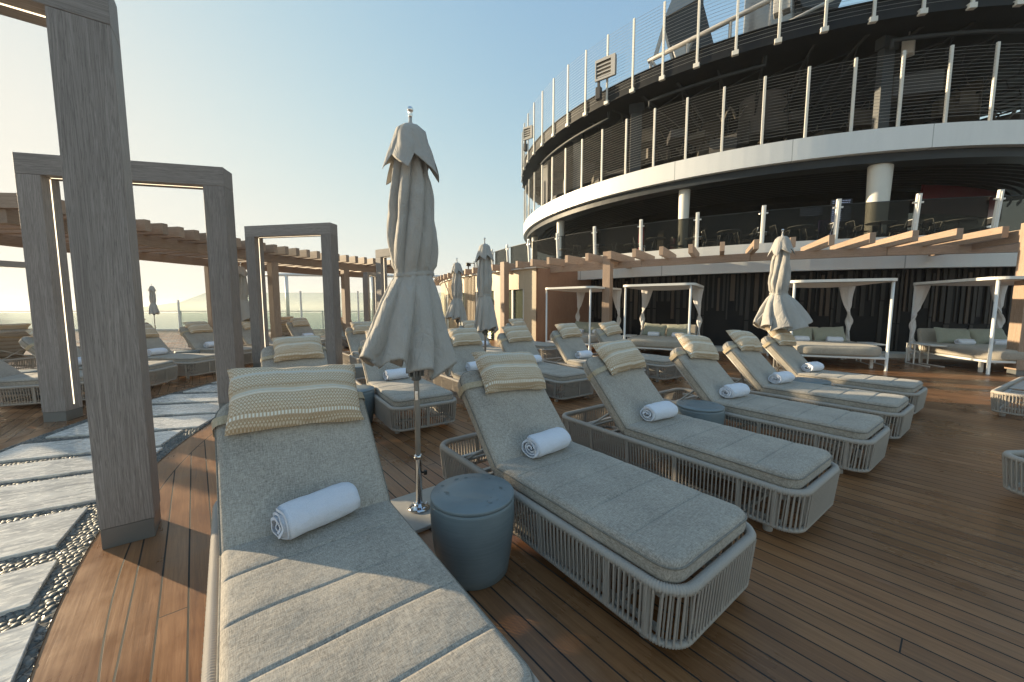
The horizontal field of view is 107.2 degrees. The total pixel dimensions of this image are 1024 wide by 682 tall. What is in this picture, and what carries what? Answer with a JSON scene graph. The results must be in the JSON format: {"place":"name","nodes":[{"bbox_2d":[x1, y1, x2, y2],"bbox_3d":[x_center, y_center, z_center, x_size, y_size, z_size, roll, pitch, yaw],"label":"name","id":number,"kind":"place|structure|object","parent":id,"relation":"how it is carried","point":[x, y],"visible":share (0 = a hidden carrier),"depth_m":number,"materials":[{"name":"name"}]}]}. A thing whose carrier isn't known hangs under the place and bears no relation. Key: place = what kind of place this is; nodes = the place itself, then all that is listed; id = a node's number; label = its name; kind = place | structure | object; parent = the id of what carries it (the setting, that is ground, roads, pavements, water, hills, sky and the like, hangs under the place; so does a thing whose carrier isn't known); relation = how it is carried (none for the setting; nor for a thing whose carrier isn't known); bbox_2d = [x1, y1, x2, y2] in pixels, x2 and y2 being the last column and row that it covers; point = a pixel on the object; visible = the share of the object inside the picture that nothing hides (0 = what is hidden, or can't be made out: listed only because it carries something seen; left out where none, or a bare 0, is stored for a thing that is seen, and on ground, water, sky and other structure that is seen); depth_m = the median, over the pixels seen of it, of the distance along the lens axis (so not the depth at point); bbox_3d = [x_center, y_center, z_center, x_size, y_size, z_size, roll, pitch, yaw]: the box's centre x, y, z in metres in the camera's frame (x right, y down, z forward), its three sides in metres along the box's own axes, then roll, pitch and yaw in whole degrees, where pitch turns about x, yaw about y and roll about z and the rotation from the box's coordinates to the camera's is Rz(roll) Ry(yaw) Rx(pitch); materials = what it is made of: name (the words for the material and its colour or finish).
{"place":"outdoors","nodes":[
{"label":"outdoors","id":0,"kind":"place"},
{"bbox_2d":[0,383,217,681],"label":"path","id":1,"kind":"structure","parent":0,"point":[28,671],"depth_m":2.21,"materials":[{"name":"stone"}]},
{"bbox_2d":[0,620,37,681],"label":"paving slab","id":2,"kind":"structure","parent":1,"relation":"on","point":[15,642],"depth_m":1.64,"materials":[{"name":"stone"}]},
{"bbox_2d":[0,560,57,615],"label":"paving slab","id":3,"kind":"structure","parent":1,"relation":"on","point":[20,588],"depth_m":2.00,"materials":[{"name":"stone"}]},
{"bbox_2d":[0,507,87,560],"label":"paving slab","id":4,"kind":"structure","parent":1,"relation":"on","point":[19,538],"depth_m":2.47,"materials":[{"name":"stone"}]},
{"bbox_2d":[0,473,95,518],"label":"paving slab","id":5,"kind":"structure","parent":1,"relation":"on","point":[31,497],"depth_m":2.96,"materials":[{"name":"stone"}]},
{"bbox_2d":[0,447,162,483],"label":"paving slab","id":6,"kind":"structure","parent":1,"relation":"on","point":[38,470],"depth_m":3.43,"materials":[{"name":"stone"}]},
{"bbox_2d":[0,430,182,462],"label":"paving slab","id":7,"kind":"structure","parent":1,"relation":"on","point":[23,452],"depth_m":3.91,"materials":[{"name":"stone"}]},
{"bbox_2d":[0,392,216,681],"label":"river pebbles","id":8,"kind":"object","parent":1,"relation":"on","point":[10,618],"visible":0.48,"depth_m":2.29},
{"bbox_2d":[45,414,214,438],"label":"paving slab","id":9,"kind":"structure","parent":1,"relation":"on","point":[178,422],"depth_m":4.74,"materials":[{"name":"stone"}]},
{"bbox_2d":[152,393,217,403],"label":"paving slab","id":10,"kind":"structure","parent":1,"relation":"on","point":[189,398],"depth_m":6.08,"materials":[{"name":"stone"}]},
{"bbox_2d":[152,403,218,415],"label":"paving slab","id":11,"kind":"structure","parent":1,"relation":"on","point":[184,409],"depth_m":5.43,"materials":[{"name":"stone"}]},
{"bbox_2d":[183,385,217,392],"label":"paving slab","id":12,"kind":"structure","parent":1,"relation":"on","point":[208,388],"depth_m":6.75,"materials":[{"name":"stone"}]},
{"bbox_2d":[0,307,371,328],"bbox_3d":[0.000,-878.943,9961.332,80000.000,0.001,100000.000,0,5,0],"label":"sea","id":13,"kind":"structure","parent":0,"point":[166,320],"depth_m":1176.34,"materials":[{"name":"grey liquid"}]},
{"bbox_2d":[0,0,1019,306],"label":"sky","id":14,"kind":"structure","parent":0,"point":[303,102],"materials":[{"name":"blue"}]},
{"bbox_2d":[0,330,1023,681],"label":"deck","id":15,"kind":"structure","parent":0,"point":[902,560],"depth_m":2.08,"materials":[{"name":"brown wood"}]},
{"bbox_2d":[0,260,24,267],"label":"square arch","id":16,"kind":"structure","parent":15,"relation":"on","point":[14,264],"depth_m":15.67,"materials":[{"name":"grey wood"}]},
{"bbox_2d":[0,323,36,369],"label":"sun lounger","id":17,"kind":"object","parent":15,"relation":"on","point":[11,348],"visible":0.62,"depth_m":8.56,"materials":[{"name":"grey fabric"}]},
{"bbox_2d":[2,369,39,400],"bbox_3d":[-8.000,0.719,6.170,0.476,0.450,0.476,0,5,0],"label":"drum table","id":18,"kind":"object","parent":15,"relation":"on","point":[29,371],"visible":0.25,"depth_m":6.08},
{"bbox_2d":[0,359,85,406],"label":"sun lounger","id":19,"kind":"object","parent":15,"relation":"on","point":[12,379],"visible":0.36,"depth_m":5.54,"materials":[{"name":"grey metal"}]},
{"bbox_2d":[0,0,160,549],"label":"square arch","id":20,"kind":"structure","parent":15,"relation":"on","point":[87,73],"depth_m":2.25,"materials":[{"name":"grey wood"}]},
{"bbox_2d":[19,329,177,388],"bbox_3d":[-7.620,0.317,6.907,2.207,1.116,0.846,-1,5,-13],"label":"sun lounger","id":21,"kind":"object","parent":15,"relation":"on","point":[164,371],"visible":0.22,"depth_m":6.97,"materials":[{"name":"grey fabric"}]},
{"bbox_2d":[12,152,244,421],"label":"square arch","id":22,"kind":"structure","parent":15,"relation":"on","point":[38,177],"depth_m":4.94,"materials":[{"name":"grey wood"}]},
{"bbox_2d":[148,284,159,329],"bbox_3d":[-20.972,-1.942,22.117,0.532,2.802,0.508,0,5,0],"label":"closed umbrella","id":23,"kind":"object","parent":15,"relation":"on","point":[153,309],"visible":0.99,"depth_m":21.98,"materials":[{"name":"grey fabric"}]},
{"bbox_2d":[145,324,215,378],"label":"sun lounger","id":24,"kind":"object","parent":15,"relation":"on","point":[197,362],"visible":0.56,"depth_m":8.11,"materials":[{"name":"grey fabric"}]},
{"bbox_2d":[147,348,167,355],"bbox_3d":[-7.706,0.231,8.188,0.194,0.155,0.372,1,5,8],"label":"rolled towel","id":25,"kind":"object","parent":24,"relation":"on","point":[155,351],"visible":0.98,"depth_m":8.13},
{"bbox_2d":[0,311,371,329],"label":"sea railing","id":26,"kind":"object","parent":15,"relation":"on","point":[4,318],"visible":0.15,"depth_m":23.89,"materials":[{"name":"glass"}]},
{"bbox_2d":[0,193,394,346],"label":"pergola","id":27,"kind":"object","parent":15,"relation":"on","point":[161,242],"visible":0.52,"depth_m":11.59,"materials":[{"name":"brown wood"}]},
{"bbox_2d":[172,321,252,363],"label":"sun lounger","id":28,"kind":"object","parent":15,"relation":"on","point":[196,335],"visible":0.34,"depth_m":9.69,"materials":[{"name":"grey fabric"}]},
{"bbox_2d":[238,262,249,345],"bbox_3d":[-8.113,-0.972,11.461,0.598,2.802,0.509,0,5,0],"label":"closed umbrella","id":29,"kind":"object","parent":15,"relation":"on","point":[243,289],"visible":0.54,"depth_m":11.30,"materials":[{"name":"grey fabric"}]},
{"bbox_2d":[242,320,272,346],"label":"sun lounger","id":30,"kind":"object","parent":15,"relation":"on","point":[246,331],"visible":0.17,"depth_m":11.21,"materials":[{"name":"grey metal"}]},
{"bbox_2d":[268,316,292,337],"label":"sun lounger","id":31,"kind":"object","parent":15,"relation":"on","point":[285,330],"visible":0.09,"depth_m":14.64,"materials":[{"name":"grey fabric"}]},
{"bbox_2d":[146,273,439,327],"bbox_3d":[-13.030,-2.393,23.259,22.740,3.550,0.440,0,5,0],"label":"wind screen","id":32,"kind":"object","parent":15,"relation":"on","point":[285,275],"visible":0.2,"depth_m":23.17,"materials":[{"name":"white glass"}]},
{"bbox_2d":[244,222,342,367],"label":"square arch","id":33,"kind":"structure","parent":15,"relation":"on","point":[327,232],"depth_m":8.78,"materials":[{"name":"grey wood"}]},
{"bbox_2d":[260,335,327,367],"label":"sun lounger","id":34,"kind":"object","parent":15,"relation":"on","point":[297,351],"visible":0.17,"depth_m":4.85,"materials":[{"name":"fabric"}]},
{"bbox_2d":[286,318,325,346],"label":"sun lounger","id":35,"kind":"object","parent":15,"relation":"on","point":[298,326],"visible":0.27,"depth_m":12.92,"materials":[{"name":"grey fabric"}]},
{"bbox_2d":[341,317,351,346],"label":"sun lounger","id":36,"kind":"object","parent":15,"relation":"on","point":[345,342],"visible":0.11,"depth_m":13.68,"materials":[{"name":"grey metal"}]},
{"bbox_2d":[342,321,371,363],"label":"sun lounger","id":37,"kind":"object","parent":15,"relation":"on","point":[355,334],"visible":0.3,"depth_m":9.21,"materials":[{"name":"fabric"}]},
{"bbox_2d":[355,364,366,383],"bbox_3d":[-2.750,0.662,6.788,0.476,0.450,0.476,0,5,0],"label":"drum table","id":38,"kind":"object","parent":15,"relation":"on","point":[359,369],"visible":0.14,"depth_m":6.58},
{"bbox_2d":[356,385,374,422],"bbox_3d":[-2.020,0.836,4.876,0.476,0.450,0.476,0,5,0],"label":"drum table","id":39,"kind":"object","parent":15,"relation":"on","point":[368,391],"visible":0.32,"depth_m":4.81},
{"bbox_2d":[362,272,376,321],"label":"square arch","id":40,"kind":"structure","parent":15,"relation":"on","point":[366,297],"depth_m":19.35,"materials":[{"name":"grey wood"}]},
{"bbox_2d":[200,364,538,681],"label":"sun lounger","id":41,"kind":"object","parent":15,"relation":"on","point":[370,589],"visible":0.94,"depth_m":1.51,"materials":[{"name":"grey fabric"}]},
{"bbox_2d":[271,482,359,539],"bbox_3d":[-0.942,0.811,1.819,0.190,0.158,0.366,4,7,38],"label":"rolled towel","id":42,"kind":"object","parent":41,"relation":"on","point":[294,518],"visible":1,"depth_m":1.75,"materials":[{"name":"fabric"}]},
{"bbox_2d":[375,248,390,307],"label":"square arch","id":43,"kind":"structure","parent":15,"relation":"on","point":[382,255],"depth_m":12.56,"materials":[{"name":"grey wood"}]},
{"bbox_2d":[355,330,456,433],"bbox_3d":[-1.600,0.448,5.343,0.846,1.140,2.207,-3,6,-34],"label":"sun lounger","id":44,"kind":"object","parent":15,"relation":"on","point":[395,396],"visible":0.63,"depth_m":4.65,"materials":[{"name":"fabric"}]},
{"bbox_2d":[383,368,408,379],"bbox_3d":[-1.663,0.478,5.478,0.370,0.156,0.192,-4,7,-40],"label":"rolled towel","id":45,"kind":"object","parent":44,"relation":"on","point":[393,374],"visible":0.91,"depth_m":5.40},
{"bbox_2d":[359,106,456,532],"bbox_3d":[-0.726,-0.154,2.621,0.662,2.829,0.539,-4,6,-34],"label":"closed umbrella","id":46,"kind":"object","parent":15,"relation":"on","point":[408,326],"visible":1,"depth_m":2.48,"materials":[{"name":"grey fabric"}]},
{"bbox_2d":[445,258,466,327],"bbox_3d":[-1.559,-0.870,10.489,0.568,2.829,0.621,-4,7,-39],"label":"closed umbrella","id":47,"kind":"object","parent":15,"relation":"on","point":[456,311],"visible":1,"depth_m":10.31,"materials":[{"name":"grey fabric"}]},
{"bbox_2d":[433,328,483,399],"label":"sun lounger","id":48,"kind":"object","parent":15,"relation":"on","point":[466,343],"visible":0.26,"depth_m":6.42,"materials":[{"name":"fabric"}]},
{"bbox_2d":[466,361,477,370],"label":"rolled towel","id":49,"kind":"object","parent":48,"relation":"on","point":[471,366],"visible":0.45,"depth_m":6.11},
{"bbox_2d":[430,473,513,590],"bbox_3d":[-0.225,1.081,2.177,0.476,0.452,0.476,0,5,0],"label":"drum table","id":50,"kind":"object","parent":15,"relation":"on","point":[472,517],"visible":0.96,"depth_m":1.99,"materials":[{"name":"grey metal"}]},
{"bbox_2d":[458,320,502,351],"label":"sun lounger","id":51,"kind":"object","parent":15,"relation":"on","point":[470,324],"visible":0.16,"depth_m":10.15,"materials":[{"name":"grey metal"}]},
{"bbox_2d":[474,237,498,350],"bbox_3d":[-0.530,-0.590,7.417,0.500,2.829,0.500,-4,7,-38],"label":"closed umbrella","id":52,"kind":"object","parent":15,"relation":"on","point":[485,316],"visible":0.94,"depth_m":7.27,"materials":[{"name":"grey fabric"}]},
{"bbox_2d":[500,262,517,332],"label":"wooden column","id":53,"kind":"structure","parent":15,"relation":"on","point":[505,268],"depth_m":15.37,"materials":[{"name":"brown wood"}]},
{"bbox_2d":[499,319,561,358],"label":"sun lounger","id":54,"kind":"object","parent":15,"relation":"on","point":[545,349],"visible":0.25,"depth_m":10.44,"materials":[{"name":"fabric"}]},
{"bbox_2d":[497,325,593,401],"bbox_3d":[0.450,0.318,6.837,0.846,1.128,2.207,-4,6,-35],"label":"sun lounger","id":55,"kind":"object","parent":15,"relation":"on","point":[515,339],"visible":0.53,"depth_m":6.23,"materials":[{"name":"fabric"}]},
{"bbox_2d":[545,286,621,351],"bbox_3d":[2.552,-0.809,13.438,1.900,2.175,2.424,4,7,40],"label":"canopy daybed","id":56,"kind":"object","parent":15,"relation":"on","point":[589,339],"visible":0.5,"depth_m":12.99,"materials":[{"name":"white paint"}]},
{"bbox_2d":[575,321,591,331],"bbox_3d":[2.607,-0.528,14.122,0.744,0.461,0.133,12,-16,42],"label":"sage cushion","id":57,"kind":"object","parent":56,"relation":"on","point":[583,325],"visible":0.67,"depth_m":14.04,"materials":[{"name":"fabric"}]},
{"bbox_2d":[543,323,645,372],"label":"sun lounger","id":58,"kind":"object","parent":15,"relation":"on","point":[567,340],"visible":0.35,"depth_m":7.90,"materials":[{"name":"fabric"}]},
{"bbox_2d":[575,350,592,358],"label":"rolled towel","id":59,"kind":"object","parent":58,"relation":"on","point":[583,354],"visible":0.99,"depth_m":7.65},
{"bbox_2d":[439,351,756,649],"bbox_3d":[0.330,0.699,2.574,0.846,1.142,2.207,-4,7,-37],"label":"sun lounger","id":60,"kind":"object","parent":15,"relation":"on","point":[657,529],"visible":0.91,"depth_m":2.02,"materials":[{"name":"fabric"}]},
{"bbox_2d":[522,427,570,457],"bbox_3d":[0.256,0.729,2.727,0.369,0.156,0.192,-5,7,-41],"label":"rolled towel","id":61,"kind":"object","parent":60,"relation":"on","point":[543,443],"visible":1,"depth_m":2.65,"materials":[{"name":"fabric"}]},
{"bbox_2d":[602,251,631,322],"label":"wooden column","id":62,"kind":"structure","parent":15,"relation":"on","point":[607,284],"depth_m":12.48,"materials":[{"name":"brown wood"}]},
{"bbox_2d":[593,321,682,381],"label":"sun lounger","id":63,"kind":"object","parent":15,"relation":"on","point":[612,331],"visible":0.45,"depth_m":7.77,"materials":[{"name":"fabric"}]},
{"bbox_2d":[623,283,703,349],"bbox_3d":[4.745,-0.662,11.830,2.000,2.175,2.424,3,6,33],"label":"canopy daybed","id":64,"kind":"object","parent":15,"relation":"on","point":[645,342],"visible":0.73,"depth_m":11.27,"materials":[{"name":"white paint"}]},
{"bbox_2d":[642,323,666,335],"bbox_3d":[4.716,-0.382,12.516,0.744,0.461,0.133,10,-18,35],"label":"sage cushion","id":65,"kind":"object","parent":64,"relation":"on","point":[650,327],"visible":0.89,"depth_m":12.48,"materials":[{"name":"fabric"}]},
{"bbox_2d":[666,324,690,335],"bbox_3d":[5.339,-0.346,12.118,0.744,0.461,0.133,-2,-25,31],"label":"sage cushion","id":66,"kind":"object","parent":64,"relation":"on","point":[681,328],"visible":0.71,"depth_m":12.10,"materials":[{"name":"fabric"}]},
{"bbox_2d":[676,399,724,424],"bbox_3d":[2.020,0.908,4.079,0.476,0.452,0.476,0,5,0],"label":"drum table","id":67,"kind":"object","parent":15,"relation":"on","point":[710,411],"visible":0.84,"depth_m":3.91,"materials":[{"name":"blue metal"}]},
{"bbox_2d":[562,339,839,533],"bbox_3d":[1.460,0.621,3.390,0.846,1.148,2.207,-4,6,-36],"label":"sun lounger","id":68,"kind":"object","parent":15,"relation":"on","point":[776,470],"visible":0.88,"depth_m":2.98,"materials":[{"name":"fabric"}]},
{"bbox_2d":[640,401,677,421],"bbox_3d":[1.379,0.654,3.537,0.372,0.155,0.194,-3,6,-32],"label":"rolled towel","id":69,"kind":"object","parent":68,"relation":"on","point":[660,410],"visible":1,"depth_m":3.46,"materials":[{"name":"fabric"}]},
{"bbox_2d":[439,235,1017,359],"bbox_3d":[7.859,-2.260,21.991,20.301,3.515,38.173,-5,7,-42],"label":"deckhouse","id":70,"kind":"object","parent":15,"relation":"on","point":[735,295],"visible":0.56,"depth_m":12.41,"materials":[{"name":"grey paint"}]},
{"bbox_2d":[434,226,1018,285],"bbox_3d":[2.480,-3.088,16.859,6.266,0.455,26.670,-5,7,-43],"label":"pergola","id":71,"kind":"object","parent":70,"relation":"on","point":[952,241],"visible":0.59,"depth_m":10.20,"materials":[{"name":"brown wood"}]},
{"bbox_2d":[473,189,1023,267],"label":"glass railing","id":72,"kind":"object","parent":70,"relation":"on","point":[930,216],"visible":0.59,"depth_m":11.98,"materials":[{"name":"glass"}]},
{"bbox_2d":[830,198,852,221],"bbox_3d":[11.560,-4.597,13.270,0.620,0.750,0.034,2,5,16],"label":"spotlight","id":73,"kind":"object","parent":72,"relation":"attached to","point":[844,201],"visible":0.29,"depth_m":13.30,"materials":[{"name":"grey paint"}]},
{"bbox_2d":[522,0,1023,258],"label":"ship tower","id":74,"kind":"structure","parent":70,"relation":"on","point":[969,154],"depth_m":16.35,"materials":[{"name":"metal"}]},
{"bbox_2d":[647,0,773,67],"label":"handrail pipe","id":75,"kind":"object","parent":74,"relation":"on","point":[704,32],"visible":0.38,"depth_m":16.16,"materials":[{"name":"grey metal"}]},
{"bbox_2d":[738,0,794,147],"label":"funnel","id":76,"kind":"object","parent":74,"relation":"on","point":[771,139],"visible":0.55,"depth_m":18.20,"materials":[{"name":"grey metal"}]},
{"bbox_2d":[790,0,841,19],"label":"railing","id":77,"kind":"object","parent":76,"relation":"attached to","point":[811,7],"visible":0.41,"depth_m":17.65,"materials":[{"name":"white paint"}]},
{"bbox_2d":[521,0,1023,204],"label":"cable railing","id":78,"kind":"object","parent":74,"relation":"on","point":[923,9],"visible":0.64,"depth_m":16.03,"materials":[{"name":"metal"}]},
{"bbox_2d":[523,125,532,151],"bbox_3d":[1.118,-13.618,25.422,0.720,1.493,0.270,4,7,38],"label":"louvre panel","id":79,"kind":"object","parent":78,"relation":"attached to","point":[526,132],"visible":0.92,"depth_m":25.38,"materials":[{"name":"white metal"}]},
{"bbox_2d":[595,53,616,101],"bbox_3d":[4.468,-12.532,17.989,1.000,1.761,0.270,4,7,38],"label":"louvre panel","id":80,"kind":"object","parent":78,"relation":"attached to","point":[606,67],"visible":1,"depth_m":17.92,"materials":[{"name":"white metal"}]},
{"bbox_2d":[654,0,712,58],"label":"mast fin","id":81,"kind":"object","parent":78,"relation":"attached to","point":[681,5],"visible":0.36,"depth_m":18.65,"materials":[{"name":"metal"}]},
{"bbox_2d":[773,0,791,21],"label":"equipment box","id":82,"kind":"object","parent":78,"relation":"attached to","point":[785,6],"visible":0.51,"depth_m":14.71,"materials":[{"name":"grey metal"}]},
{"bbox_2d":[524,41,1023,221],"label":"cable railing","id":83,"kind":"object","parent":74,"relation":"on","point":[994,79],"visible":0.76,"depth_m":13.96,"materials":[{"name":"metal"}]},
{"bbox_2d":[901,31,915,58],"bbox_3d":[14.959,-11.580,14.209,0.340,1.600,0.340,-4,7,-40],"label":"floodlight","id":84,"kind":"object","parent":74,"relation":"attached to","point":[909,46],"visible":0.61,"depth_m":14.16,"materials":[{"name":"white paint"}]},
{"bbox_2d":[659,333,890,473],"bbox_3d":[2.700,0.532,4.266,0.846,1.167,2.207,-4,6,-36],"label":"sun lounger","id":85,"kind":"object","parent":15,"relation":"on","point":[693,359],"visible":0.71,"depth_m":3.83,"materials":[{"name":"fabric"}]},
{"bbox_2d":[719,383,749,398],"bbox_3d":[2.585,0.577,4.391,0.366,0.158,0.190,-3,6,-30],"label":"rolled towel","id":86,"kind":"object","parent":85,"relation":"on","point":[734,390],"visible":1,"depth_m":4.32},
{"bbox_2d":[753,229,812,391],"bbox_3d":[4.729,-0.515,6.591,0.866,2.829,0.754,3,6,32],"label":"closed umbrella","id":87,"kind":"object","parent":15,"relation":"on","point":[780,308],"visible":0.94,"depth_m":6.43,"materials":[{"name":"beige fabric"}]},
{"bbox_2d":[793,377,830,402],"bbox_3d":[4.280,0.785,5.444,0.476,0.450,0.476,0,5,0],"label":"drum table","id":88,"kind":"object","parent":15,"relation":"on","point":[814,380],"visible":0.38,"depth_m":5.39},
{"bbox_2d":[722,330,914,438],"bbox_3d":[3.810,0.461,5.093,0.846,1.159,2.207,-4,6,-36],"label":"sun lounger","id":89,"kind":"object","parent":15,"relation":"on","point":[742,350],"visible":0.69,"depth_m":4.79,"materials":[{"name":"fabric"}]},
{"bbox_2d":[768,371,794,383],"bbox_3d":[3.725,0.502,5.214,0.369,0.156,0.192,-3,6,-28],"label":"rolled towel","id":90,"kind":"object","parent":89,"relation":"on","point":[780,377],"visible":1,"depth_m":5.14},
{"bbox_2d":[766,278,897,370],"bbox_3d":[8.291,-0.506,10.112,2.100,2.175,2.424,2,6,22],"label":"canopy daybed","id":91,"kind":"object","parent":15,"relation":"on","point":[848,348],"visible":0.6,"depth_m":9.21,"materials":[{"name":"white paint"}]},
{"bbox_2d":[783,328,811,339],"bbox_3d":[8.141,-0.224,10.781,0.744,0.461,0.133,8,-20,24],"label":"sage cushion","id":92,"kind":"object","parent":91,"relation":"on","point":[804,332],"visible":0.34,"depth_m":10.69,"materials":[{"name":"fabric"}]},
{"bbox_2d":[812,326,846,340],"bbox_3d":[8.827,-0.199,10.504,0.744,0.461,0.133,-3,-24,20],"label":"sage cushion","id":93,"kind":"object","parent":91,"relation":"on","point":[820,334],"visible":0.84,"depth_m":10.48,"materials":[{"name":"fabric"}]},
{"bbox_2d":[742,327,927,413],"bbox_3d":[5.000,0.382,6.040,0.846,1.145,2.207,-4,6,-35],"label":"sun lounger","id":94,"kind":"object","parent":15,"relation":"on","point":[782,351],"visible":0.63,"depth_m":5.73,"materials":[{"name":"fabric"}]},
{"bbox_2d":[801,361,823,371],"bbox_3d":[4.892,0.417,6.142,0.372,0.155,0.194,-3,6,-27],"label":"rolled towel","id":95,"kind":"object","parent":94,"relation":"on","point":[812,366],"visible":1,"depth_m":6.07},
{"bbox_2d":[855,342,885,365],"bbox_3d":[9.465,0.325,9.968,0.340,0.545,0.763,2,6,22],"label":"side table","id":96,"kind":"object","parent":15,"relation":"on","point":[872,343],"visible":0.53,"depth_m":9.91,"materials":[{"name":"white paint"}]},
{"bbox_2d":[905,343,946,367],"bbox_3d":[10.624,0.349,9.713,0.340,0.545,0.763,1,5,12],"label":"side table","id":97,"kind":"object","parent":15,"relation":"on","point":[924,344],"visible":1,"depth_m":9.82,"materials":[{"name":"white paint"}]},
{"bbox_2d":[907,276,1023,374],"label":"canopy daybed","id":98,"kind":"object","parent":15,"relation":"on","point":[990,353],"visible":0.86,"depth_m":9.22,"materials":[{"name":"white paint"}]},
{"bbox_2d":[934,327,970,342],"bbox_3d":[11.460,-0.134,9.789,0.744,0.461,0.133,7,-21,15],"label":"sage cushion","id":99,"kind":"object","parent":98,"relation":"on","point":[944,335],"visible":0.84,"depth_m":9.77,"materials":[{"name":"fabric"}]},
{"bbox_2d":[954,339,975,344],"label":"rolled towel","id":100,"kind":"object","parent":98,"relation":"on","point":[965,341],"visible":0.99,"depth_m":9.47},
{"bbox_2d":[969,328,1007,343],"bbox_3d":[12.182,-0.119,9.630,0.744,0.461,0.133,-4,-24,10],"label":"sage cushion","id":101,"kind":"object","parent":98,"relation":"on","point":[980,336],"visible":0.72,"depth_m":9.61,"materials":[{"name":"fabric"}]},
{"bbox_2d":[928,223,1023,375],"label":"wooden column","id":102,"kind":"structure","parent":15,"relation":"on","point":[1015,340],"depth_m":8.26,"materials":[{"name":"brown wood"}]},
{"bbox_2d":[990,377,1023,416],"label":"sun lounger","id":103,"kind":"object","parent":15,"relation":"on","point":[1003,396],"visible":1,"depth_m":5.16,"materials":[{"name":"wicker"}]},
{"bbox_2d":[1002,450,1023,496],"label":"sun lounger","id":104,"kind":"object","parent":15,"relation":"on","point":[1012,463],"visible":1,"depth_m":2.94,"materials":[{"name":"wicker"}]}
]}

